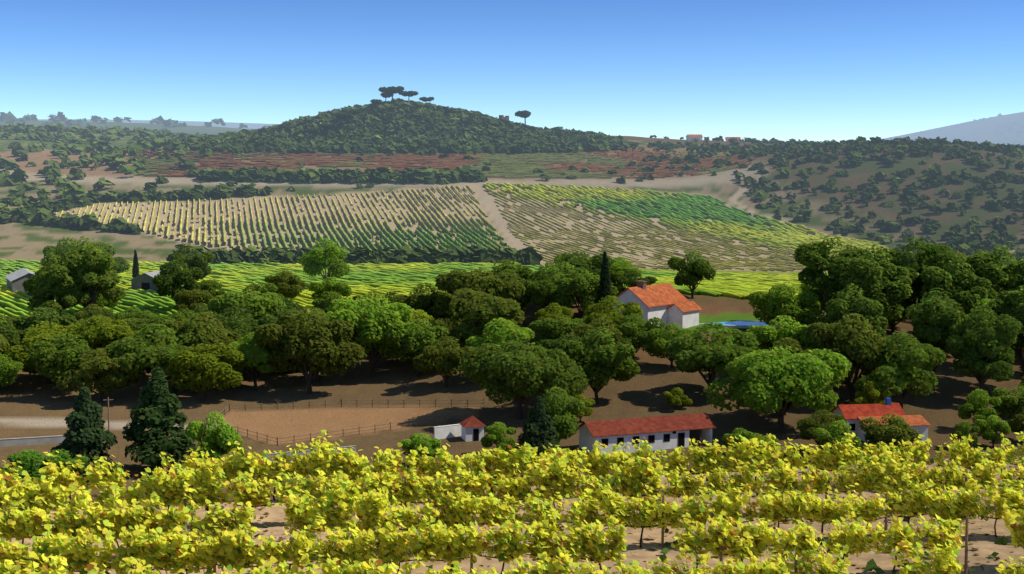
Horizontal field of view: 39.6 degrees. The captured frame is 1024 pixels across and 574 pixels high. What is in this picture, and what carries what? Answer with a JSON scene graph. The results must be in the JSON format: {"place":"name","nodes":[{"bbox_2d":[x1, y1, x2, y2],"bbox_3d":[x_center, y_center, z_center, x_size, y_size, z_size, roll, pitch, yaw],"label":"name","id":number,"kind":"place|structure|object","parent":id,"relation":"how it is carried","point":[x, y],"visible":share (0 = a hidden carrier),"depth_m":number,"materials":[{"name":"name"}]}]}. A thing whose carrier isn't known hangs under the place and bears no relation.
{"place":"outdoors","nodes":[
{"label":"outdoors","id":0,"kind":"place"},
{"bbox_2d":[0,122,247,214],"bbox_3d":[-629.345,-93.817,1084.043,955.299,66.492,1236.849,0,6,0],"label":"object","id":1,"kind":"structure","parent":0,"point":[67,143],"depth_m":831.65,"materials":[{"name":"green plant"}]},
{"bbox_2d":[0,112,1023,573],"bbox_3d":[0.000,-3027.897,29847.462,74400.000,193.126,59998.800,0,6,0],"label":"terrain","id":2,"kind":"structure","parent":0,"point":[34,406],"depth_m":281.78,"materials":[{"name":"soil"}]},
{"bbox_2d":[0,352,23,393],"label":"oak tree","id":3,"kind":"object","parent":2,"relation":"on","point":[9,369],"visible":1,"depth_m":266.68,"materials":[{"name":"green plant"}]},
{"bbox_2d":[0,314,23,358],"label":"oak tree","id":4,"kind":"object","parent":2,"relation":"on","point":[9,331],"visible":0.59,"depth_m":287.92,"materials":[{"name":"green plant"}]},
{"bbox_2d":[4,268,33,292],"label":"grey barn","id":5,"kind":"structure","parent":2,"relation":"on","point":[16,279],"depth_m":394.30,"materials":[{"name":"concrete"}]},
{"bbox_2d":[0,449,62,481],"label":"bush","id":6,"kind":"object","parent":2,"relation":"on","point":[29,461],"visible":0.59,"depth_m":190.61,"materials":[{"name":"green plant"}]},
{"bbox_2d":[0,435,64,446],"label":"road wall","id":7,"kind":"structure","parent":2,"relation":"on","point":[24,441],"depth_m":226.91,"materials":[{"name":"concrete"}]},
{"bbox_2d":[5,321,83,383],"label":"oak tree","id":8,"kind":"object","parent":2,"relation":"on","point":[38,333],"visible":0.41,"depth_m":275.35,"materials":[{"name":"green plant"}]},
{"bbox_2d":[12,307,76,349],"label":"oak tree","id":9,"kind":"object","parent":2,"relation":"on","point":[24,323],"visible":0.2,"depth_m":298.01,"materials":[{"name":"green plant"}]},
{"bbox_2d":[22,251,85,321],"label":"tall tree","id":10,"kind":"object","parent":2,"relation":"on","point":[45,284],"visible":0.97,"depth_m":329.13,"materials":[{"name":"green plant"}]},
{"bbox_2d":[25,332,95,394],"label":"oak tree","id":11,"kind":"object","parent":2,"relation":"on","point":[67,354],"visible":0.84,"depth_m":263.10,"materials":[{"name":"green plant"}]},
{"bbox_2d":[40,449,89,477],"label":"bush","id":12,"kind":"object","parent":2,"relation":"on","point":[84,459],"visible":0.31,"depth_m":194.83,"materials":[{"name":"green plant"}]},
{"bbox_2d":[50,386,117,476],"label":"cone tree","id":13,"kind":"object","parent":2,"relation":"on","point":[86,434],"visible":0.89,"depth_m":201.47,"materials":[{"name":"green plant"}]},
{"bbox_2d":[61,236,125,311],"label":"tall tree","id":14,"kind":"object","parent":2,"relation":"on","point":[89,257],"visible":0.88,"depth_m":332.72,"materials":[{"name":"green plant"}]},
{"bbox_2d":[56,347,145,402],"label":"oak tree","id":15,"kind":"object","parent":2,"relation":"on","point":[102,366],"visible":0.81,"depth_m":258.97,"materials":[{"name":"green plant"}]},
{"bbox_2d":[78,314,135,349],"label":"oak tree","id":16,"kind":"object","parent":2,"relation":"on","point":[100,330],"visible":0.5,"depth_m":281.31,"materials":[{"name":"green plant"}]},
{"bbox_2d":[114,306,157,323],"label":"oak tree","id":17,"kind":"object","parent":2,"relation":"on","point":[140,314],"visible":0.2,"depth_m":322.32,"materials":[{"name":"green plant"}]},
{"bbox_2d":[107,323,201,380],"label":"oak tree","id":18,"kind":"object","parent":2,"relation":"on","point":[160,351],"visible":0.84,"depth_m":260.67,"materials":[{"name":"green plant"}]},
{"bbox_2d":[129,270,183,290],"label":"grey barn","id":19,"kind":"structure","parent":2,"relation":"on","point":[143,281],"depth_m":398.34,"materials":[{"name":"stone"}]},
{"bbox_2d":[122,367,196,467],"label":"cone tree","id":20,"kind":"object","parent":2,"relation":"on","point":[160,405],"visible":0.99,"depth_m":205.10,"materials":[{"name":"green plant"}]},
{"bbox_2d":[152,259,203,303],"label":"oak tree","id":21,"kind":"object","parent":2,"relation":"on","point":[171,280],"visible":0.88,"depth_m":358.27,"materials":[{"name":"green plant"}]},
{"bbox_2d":[159,243,214,281],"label":"oak tree","id":22,"kind":"object","parent":2,"relation":"on","point":[202,260],"visible":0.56,"depth_m":390.95,"materials":[{"name":"green plant"}]},
{"bbox_2d":[174,289,212,313],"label":"oak tree","id":23,"kind":"object","parent":2,"relation":"on","point":[190,299],"visible":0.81,"depth_m":348.85,"materials":[{"name":"green plant"}]},
{"bbox_2d":[161,312,242,354],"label":"oak tree","id":24,"kind":"object","parent":2,"relation":"on","point":[211,334],"visible":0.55,"depth_m":269.29,"materials":[{"name":"green plant"}]},
{"bbox_2d":[168,342,244,401],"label":"oak tree","id":25,"kind":"object","parent":2,"relation":"on","point":[204,374],"visible":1,"depth_m":258.77,"materials":[{"name":"green plant"}]},
{"bbox_2d":[185,411,242,480],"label":"oak tree","id":26,"kind":"object","parent":2,"relation":"on","point":[218,438],"visible":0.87,"depth_m":197.79,"materials":[{"name":"green plant"}]},
{"bbox_2d":[192,314,254,348],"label":"oak tree","id":27,"kind":"object","parent":2,"relation":"on","point":[243,329],"visible":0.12,"depth_m":279.92,"materials":[{"name":"green plant"}]},
{"bbox_2d":[201,305,257,328],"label":"oak tree","id":28,"kind":"object","parent":2,"relation":"on","point":[252,322],"visible":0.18,"depth_m":290.83,"materials":[{"name":"green plant"}]},
{"bbox_2d":[208,289,285,322],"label":"oak tree","id":29,"kind":"object","parent":2,"relation":"on","point":[252,302],"visible":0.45,"depth_m":299.75,"materials":[{"name":"green plant"}]},
{"bbox_2d":[223,332,292,390],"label":"oak tree","id":30,"kind":"object","parent":2,"relation":"on","point":[256,358],"visible":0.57,"depth_m":266.03,"materials":[{"name":"green plant"}]},
{"bbox_2d":[242,282,284,301],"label":"oak tree","id":31,"kind":"object","parent":2,"relation":"on","point":[266,287],"visible":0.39,"depth_m":355.69,"materials":[{"name":"green plant"}]},
{"bbox_2d":[0,165,543,265],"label":"scrub hedge bands","id":32,"kind":"object","parent":2,"relation":"on","point":[38,214],"visible":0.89,"depth_m":630.36,"materials":[{"name":"green plant"}]},
{"bbox_2d":[252,307,313,372],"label":"oak tree","id":33,"kind":"object","parent":2,"relation":"on","point":[268,319],"visible":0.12,"depth_m":284.63,"materials":[{"name":"green plant"}]},
{"bbox_2d":[55,185,512,251],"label":"vine rows","id":34,"kind":"object","parent":2,"relation":"on","point":[486,239],"depth_m":593.77,"materials":[{"name":"plant"}]},
{"bbox_2d":[265,269,305,298],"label":"oak tree","id":35,"kind":"object","parent":2,"relation":"on","point":[287,283],"visible":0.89,"depth_m":369.69,"materials":[{"name":"green plant"}]},
{"bbox_2d":[253,307,366,393],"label":"oak tree","id":36,"kind":"object","parent":2,"relation":"on","point":[294,341],"visible":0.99,"depth_m":262.54,"materials":[{"name":"green plant"}]},
{"bbox_2d":[298,238,350,283],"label":"oak tree","id":37,"kind":"object","parent":2,"relation":"on","point":[316,259],"visible":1,"depth_m":397.44,"materials":[{"name":"green plant"}]},
{"bbox_2d":[308,277,351,299],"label":"oak tree","id":38,"kind":"object","parent":2,"relation":"on","point":[323,289],"visible":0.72,"depth_m":357.85,"materials":[{"name":"green plant"}]},
{"bbox_2d":[210,399,483,445],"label":"paddock fence","id":39,"kind":"object","parent":2,"relation":"on","point":[372,403],"visible":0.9,"depth_m":250.45,"materials":[{"name":"brown wood"}]},
{"bbox_2d":[321,292,424,377],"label":"oak tree","id":40,"kind":"object","parent":2,"relation":"on","point":[372,327],"visible":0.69,"depth_m":273.31,"materials":[{"name":"green plant"}]},
{"bbox_2d":[163,98,630,154],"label":"hill","id":41,"kind":"structure","parent":2,"relation":"on","point":[447,129],"depth_m":832.31,"materials":[{"name":"green plant"}]},
{"bbox_2d":[381,318,455,376],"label":"oak tree","id":42,"kind":"object","parent":2,"relation":"on","point":[416,343],"visible":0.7,"depth_m":272.00,"materials":[{"name":"green plant"}]},
{"bbox_2d":[392,283,451,319],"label":"oak tree","id":43,"kind":"object","parent":2,"relation":"on","point":[417,300],"visible":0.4,"depth_m":297.91,"materials":[{"name":"green plant"}]},
{"bbox_2d":[401,433,445,459],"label":"bush","id":44,"kind":"object","parent":2,"relation":"on","point":[412,444],"visible":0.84,"depth_m":208.57,"materials":[{"name":"green plant"}]},
{"bbox_2d":[413,336,472,387],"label":"oak tree","id":45,"kind":"object","parent":2,"relation":"on","point":[430,356],"visible":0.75,"depth_m":262.11,"materials":[{"name":"green plant"}]},
{"bbox_2d":[134,148,755,178],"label":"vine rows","id":46,"kind":"object","parent":2,"relation":"on","point":[511,167],"visible":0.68,"depth_m":768.44,"materials":[{"name":"plant"}]},
{"bbox_2d":[434,424,460,438],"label":"white garden wall","id":47,"kind":"structure","parent":2,"relation":"on","point":[446,431],"depth_m":228.52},
{"bbox_2d":[459,415,485,441],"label":"hut","id":48,"kind":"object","parent":2,"relation":"on","point":[472,427],"depth_m":226.04,"materials":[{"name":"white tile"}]},
{"bbox_2d":[425,287,524,347],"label":"oak tree","id":49,"kind":"object","parent":2,"relation":"on","point":[474,308],"visible":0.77,"depth_m":277.08,"materials":[{"name":"green plant"}]},
{"bbox_2d":[430,268,525,323],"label":"oak tree","id":50,"kind":"object","parent":2,"relation":"on","point":[507,285],"visible":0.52,"depth_m":292.03,"materials":[{"name":"green plant"}]},
{"bbox_2d":[480,422,516,451],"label":"bush","id":51,"kind":"object","parent":2,"relation":"on","point":[496,436],"visible":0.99,"depth_m":214.62,"materials":[{"name":"green plant"}]},
{"bbox_2d":[466,318,534,348],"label":"oak tree","id":52,"kind":"object","parent":2,"relation":"on","point":[509,331],"visible":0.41,"depth_m":264.66,"materials":[{"name":"green plant"}]},
{"bbox_2d":[477,259,533,293],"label":"oak tree","id":53,"kind":"object","parent":2,"relation":"on","point":[523,273],"visible":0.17,"depth_m":329.25,"materials":[{"name":"green plant"}]},
{"bbox_2d":[0,259,1022,320],"bbox_3d":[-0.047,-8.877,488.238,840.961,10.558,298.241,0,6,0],"label":"vine rows","id":54,"kind":"object","parent":2,"relation":"on","point":[361,279],"visible":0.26,"depth_m":421.62,"materials":[{"name":"plant"}]},
{"bbox_2d":[0,136,1023,219],"bbox_3d":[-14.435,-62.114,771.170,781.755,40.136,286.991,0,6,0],"label":"scrub hill slopes","id":55,"kind":"structure","parent":2,"relation":"on","point":[762,151],"depth_m":778.14,"materials":[{"name":"green plant"}]},
{"bbox_2d":[0,111,1023,142],"bbox_3d":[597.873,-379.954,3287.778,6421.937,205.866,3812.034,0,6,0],"label":"hills","id":56,"kind":"structure","parent":2,"relation":"on","point":[9,117],"depth_m":2247.32,"materials":[{"name":"green plant"}]},
{"bbox_2d":[0,430,1023,573],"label":"vineyard trunks","id":57,"kind":"object","parent":2,"relation":"on","point":[721,554],"visible":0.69,"depth_m":32.44,"materials":[{"name":"wood"}]},
{"bbox_2d":[0,430,1023,573],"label":"grapevines","id":58,"kind":"object","parent":57,"relation":"on","point":[55,555],"visible":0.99,"depth_m":32.19,"materials":[{"name":"yellow plant"}]},
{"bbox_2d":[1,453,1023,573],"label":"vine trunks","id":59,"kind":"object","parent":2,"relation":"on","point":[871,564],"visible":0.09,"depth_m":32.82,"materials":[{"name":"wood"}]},
{"bbox_2d":[458,340,589,418],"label":"wide tree","id":60,"kind":"object","parent":2,"relation":"on","point":[518,372],"visible":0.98,"depth_m":235.54,"materials":[{"name":"green plant"}]},
{"bbox_2d":[517,396,561,465],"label":"cone tree","id":61,"kind":"object","parent":2,"relation":"on","point":[538,427],"visible":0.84,"depth_m":207.01,"materials":[{"name":"green plant"}]},
{"bbox_2d":[519,263,582,311],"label":"oak tree","id":62,"kind":"object","parent":2,"relation":"on","point":[541,284],"visible":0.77,"depth_m":303.10,"materials":[{"name":"green plant"}]},
{"bbox_2d":[534,303,573,329],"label":"oak tree","id":63,"kind":"object","parent":2,"relation":"on","point":[542,314],"visible":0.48,"depth_m":290.02,"materials":[{"name":"green plant"}]},
{"bbox_2d":[528,316,587,345],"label":"oak tree","id":64,"kind":"object","parent":2,"relation":"on","point":[551,329],"visible":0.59,"depth_m":271.57,"materials":[{"name":"green plant"}]},
{"bbox_2d":[543,386,585,443],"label":"oak tree","id":65,"kind":"object","parent":2,"relation":"on","point":[559,405],"visible":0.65,"depth_m":215.20,"materials":[{"name":"green plant"}]},
{"bbox_2d":[537,334,593,362],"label":"oak tree","id":66,"kind":"object","parent":2,"relation":"on","point":[557,343],"visible":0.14,"depth_m":255.71,"materials":[{"name":"green plant"}]},
{"bbox_2d":[553,267,599,318],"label":"oak tree","id":67,"kind":"object","parent":2,"relation":"on","point":[584,288],"visible":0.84,"depth_m":299.08,"materials":[{"name":"green plant"}]},
{"bbox_2d":[549,250,614,304],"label":"oak tree","id":68,"kind":"object","parent":2,"relation":"on","point":[594,262],"visible":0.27,"depth_m":326.63,"materials":[{"name":"green plant"}]},
{"bbox_2d":[573,317,622,349],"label":"oak tree","id":69,"kind":"object","parent":2,"relation":"on","point":[617,335],"visible":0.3,"depth_m":265.05,"materials":[{"name":"green plant"}]},
{"bbox_2d":[563,327,639,403],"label":"oak tree","id":70,"kind":"object","parent":2,"relation":"on","point":[613,361],"visible":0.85,"depth_m":244.85,"materials":[{"name":"green plant"}]},
{"bbox_2d":[597,251,612,309],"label":"cypress tree","id":71,"kind":"object","parent":2,"relation":"on","point":[604,289],"visible":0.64,"depth_m":297.56,"materials":[{"name":"green plant"}]},
{"bbox_2d":[582,295,642,329],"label":"oak tree","id":72,"kind":"object","parent":2,"relation":"on","point":[595,311],"visible":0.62,"depth_m":275.45,"materials":[{"name":"green plant"}]},
{"bbox_2d":[608,256,641,282],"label":"oak tree","id":73,"kind":"object","parent":2,"relation":"on","point":[617,268],"visible":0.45,"depth_m":337.65,"materials":[{"name":"green plant"}]},
{"bbox_2d":[611,269,657,295],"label":"oak tree","id":74,"kind":"object","parent":2,"relation":"on","point":[620,281],"visible":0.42,"depth_m":317.03,"materials":[{"name":"green plant"}]},
{"bbox_2d":[615,313,665,360],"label":"oak tree","id":75,"kind":"object","parent":2,"relation":"on","point":[635,334],"visible":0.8,"depth_m":269.64,"materials":[{"name":"green plant"}]},
{"bbox_2d":[579,413,715,453],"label":"farm building","id":76,"kind":"structure","parent":2,"relation":"on","point":[666,432],"depth_m":219.04,"materials":[{"name":"paint"}]},
{"bbox_2d":[613,280,701,327],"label":"house","id":77,"kind":"structure","parent":2,"relation":"on","point":[666,303],"depth_m":298.31,"materials":[{"name":"white plaster"},{"name":"orange tile"},{"name":"brown stone"}]},
{"bbox_2d":[640,322,700,367],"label":"oak tree","id":78,"kind":"object","parent":2,"relation":"on","point":[656,346],"visible":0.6,"depth_m":267.39,"materials":[{"name":"green plant"}]},
{"bbox_2d":[662,387,692,409],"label":"bush","id":79,"kind":"object","parent":2,"relation":"on","point":[674,398],"visible":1,"depth_m":243.28,"materials":[{"name":"green plant"}]},
{"bbox_2d":[483,182,891,271],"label":"vine rows","id":80,"kind":"object","parent":2,"relation":"on","point":[681,210],"depth_m":611.17,"materials":[{"name":"plant"}]},
{"bbox_2d":[667,250,715,297],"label":"oak tree","id":81,"kind":"object","parent":2,"relation":"on","point":[694,273],"visible":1,"depth_m":334.49,"materials":[{"name":"green plant"}]},
{"bbox_2d":[665,322,759,396],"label":"oak tree","id":82,"kind":"object","parent":2,"relation":"on","point":[715,354],"visible":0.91,"depth_m":248.05,"materials":[{"name":"green plant"}]},
{"bbox_2d":[703,346,851,433],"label":"wide tree","id":83,"kind":"object","parent":2,"relation":"on","point":[765,380],"visible":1,"depth_m":224.57,"materials":[{"name":"green plant"}]},
{"bbox_2d":[746,315,819,354],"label":"oak tree","id":84,"kind":"object","parent":2,"relation":"on","point":[767,336],"visible":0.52,"depth_m":261.40,"materials":[{"name":"green plant"}]},
{"bbox_2d":[748,282,824,328],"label":"oak tree","id":85,"kind":"object","parent":2,"relation":"on","point":[772,304],"visible":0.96,"depth_m":288.56,"materials":[{"name":"green plant"}]},
{"bbox_2d":[772,337,814,357],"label":"oak tree","id":86,"kind":"object","parent":2,"relation":"on","point":[793,344],"visible":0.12,"depth_m":249.89,"materials":[{"name":"green plant"}]},
{"bbox_2d":[797,410,847,446],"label":"oak tree","id":87,"kind":"object","parent":2,"relation":"on","point":[807,426],"visible":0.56,"depth_m":215.06,"materials":[{"name":"green plant"}]},
{"bbox_2d":[792,235,870,323],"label":"tall tree","id":88,"kind":"object","parent":2,"relation":"on","point":[813,259],"visible":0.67,"depth_m":298.40,"materials":[{"name":"green plant"}]},
{"bbox_2d":[812,420,867,465],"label":"oak tree","id":89,"kind":"object","parent":2,"relation":"on","point":[823,436],"visible":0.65,"depth_m":207.68,"materials":[{"name":"green plant"}]},
{"bbox_2d":[804,313,898,402],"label":"oak tree","id":90,"kind":"object","parent":2,"relation":"on","point":[855,349],"visible":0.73,"depth_m":246.98,"materials":[{"name":"green plant"}]},
{"bbox_2d":[819,283,887,380],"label":"tall tree","id":91,"kind":"object","parent":2,"relation":"on","point":[837,309],"visible":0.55,"depth_m":259.88,"materials":[{"name":"green plant"}]},
{"bbox_2d":[849,381,891,403],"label":"oak tree","id":92,"kind":"object","parent":2,"relation":"on","point":[875,396],"visible":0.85,"depth_m":237.47,"materials":[{"name":"green plant"}]},
{"bbox_2d":[829,243,912,320],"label":"tall tree","id":93,"kind":"object","parent":2,"relation":"on","point":[873,279],"visible":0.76,"depth_m":281.37,"materials":[{"name":"green plant"}]},
{"bbox_2d":[830,398,930,443],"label":"cottage","id":94,"kind":"structure","parent":2,"relation":"on","point":[853,414],"depth_m":227.34,"materials":[{"name":"tile"}]},
{"bbox_2d":[858,413,921,451],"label":"oak tree","id":95,"kind":"object","parent":2,"relation":"on","point":[898,428],"visible":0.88,"depth_m":209.91,"materials":[{"name":"green plant"}]},
{"bbox_2d":[854,332,946,408],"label":"oak tree","id":96,"kind":"object","parent":2,"relation":"on","point":[912,366],"visible":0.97,"depth_m":241.15,"materials":[{"name":"green plant"}]},
{"bbox_2d":[873,236,961,337],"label":"tall tree","id":97,"kind":"object","parent":2,"relation":"on","point":[937,255],"visible":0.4,"depth_m":299.21,"materials":[{"name":"green plant"}]},
{"bbox_2d":[905,288,970,390],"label":"tall tree","id":98,"kind":"object","parent":2,"relation":"on","point":[936,318],"visible":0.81,"depth_m":255.72,"materials":[{"name":"green plant"}]},
{"bbox_2d":[920,255,996,357],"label":"tall tree","id":99,"kind":"object","parent":2,"relation":"on","point":[969,291],"visible":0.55,"depth_m":288.02,"materials":[{"name":"green plant"}]},
{"bbox_2d":[949,420,979,446],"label":"bush","id":100,"kind":"object","parent":2,"relation":"on","point":[964,428],"visible":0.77,"depth_m":218.91,"materials":[{"name":"green plant"}]},
{"bbox_2d":[957,389,1001,431],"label":"oak tree","id":101,"kind":"object","parent":2,"relation":"on","point":[974,406],"visible":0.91,"depth_m":231.27,"materials":[{"name":"green plant"}]},
{"bbox_2d":[945,304,1023,393],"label":"tall tree","id":102,"kind":"object","parent":2,"relation":"on","point":[977,346],"visible":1,"depth_m":250.17,"materials":[{"name":"green plant"}]},
{"bbox_2d":[956,245,1023,294],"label":"tall tree","id":103,"kind":"object","parent":2,"relation":"on","point":[988,266],"visible":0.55,"depth_m":297.81,"materials":[{"name":"green plant"}]},
{"bbox_2d":[974,415,1010,446],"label":"oak tree","id":104,"kind":"object","parent":2,"relation":"on","point":[991,427],"visible":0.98,"depth_m":221.21,"materials":[{"name":"green plant"}]},
{"bbox_2d":[986,285,1023,380],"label":"tall tree","id":105,"kind":"object","parent":2,"relation":"on","point":[1009,303],"visible":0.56,"depth_m":264.40,"materials":[{"name":"green plant"}]},
{"bbox_2d":[991,386,1023,421],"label":"oak tree","id":106,"kind":"object","parent":2,"relation":"on","point":[1010,400],"visible":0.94,"depth_m":234.61,"materials":[{"name":"green plant"}]},
{"bbox_2d":[0,0,1023,141],"label":"sky","id":107,"kind":"structure","parent":0,"point":[784,70],"materials":[{"name":"blue"}]},
{"bbox_2d":[649,135,1023,264],"bbox_3d":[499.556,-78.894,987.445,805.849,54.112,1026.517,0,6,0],"label":"scrub hills","id":108,"kind":"structure","parent":0,"point":[955,242],"depth_m":690.27,"materials":[{"name":"green plant"}]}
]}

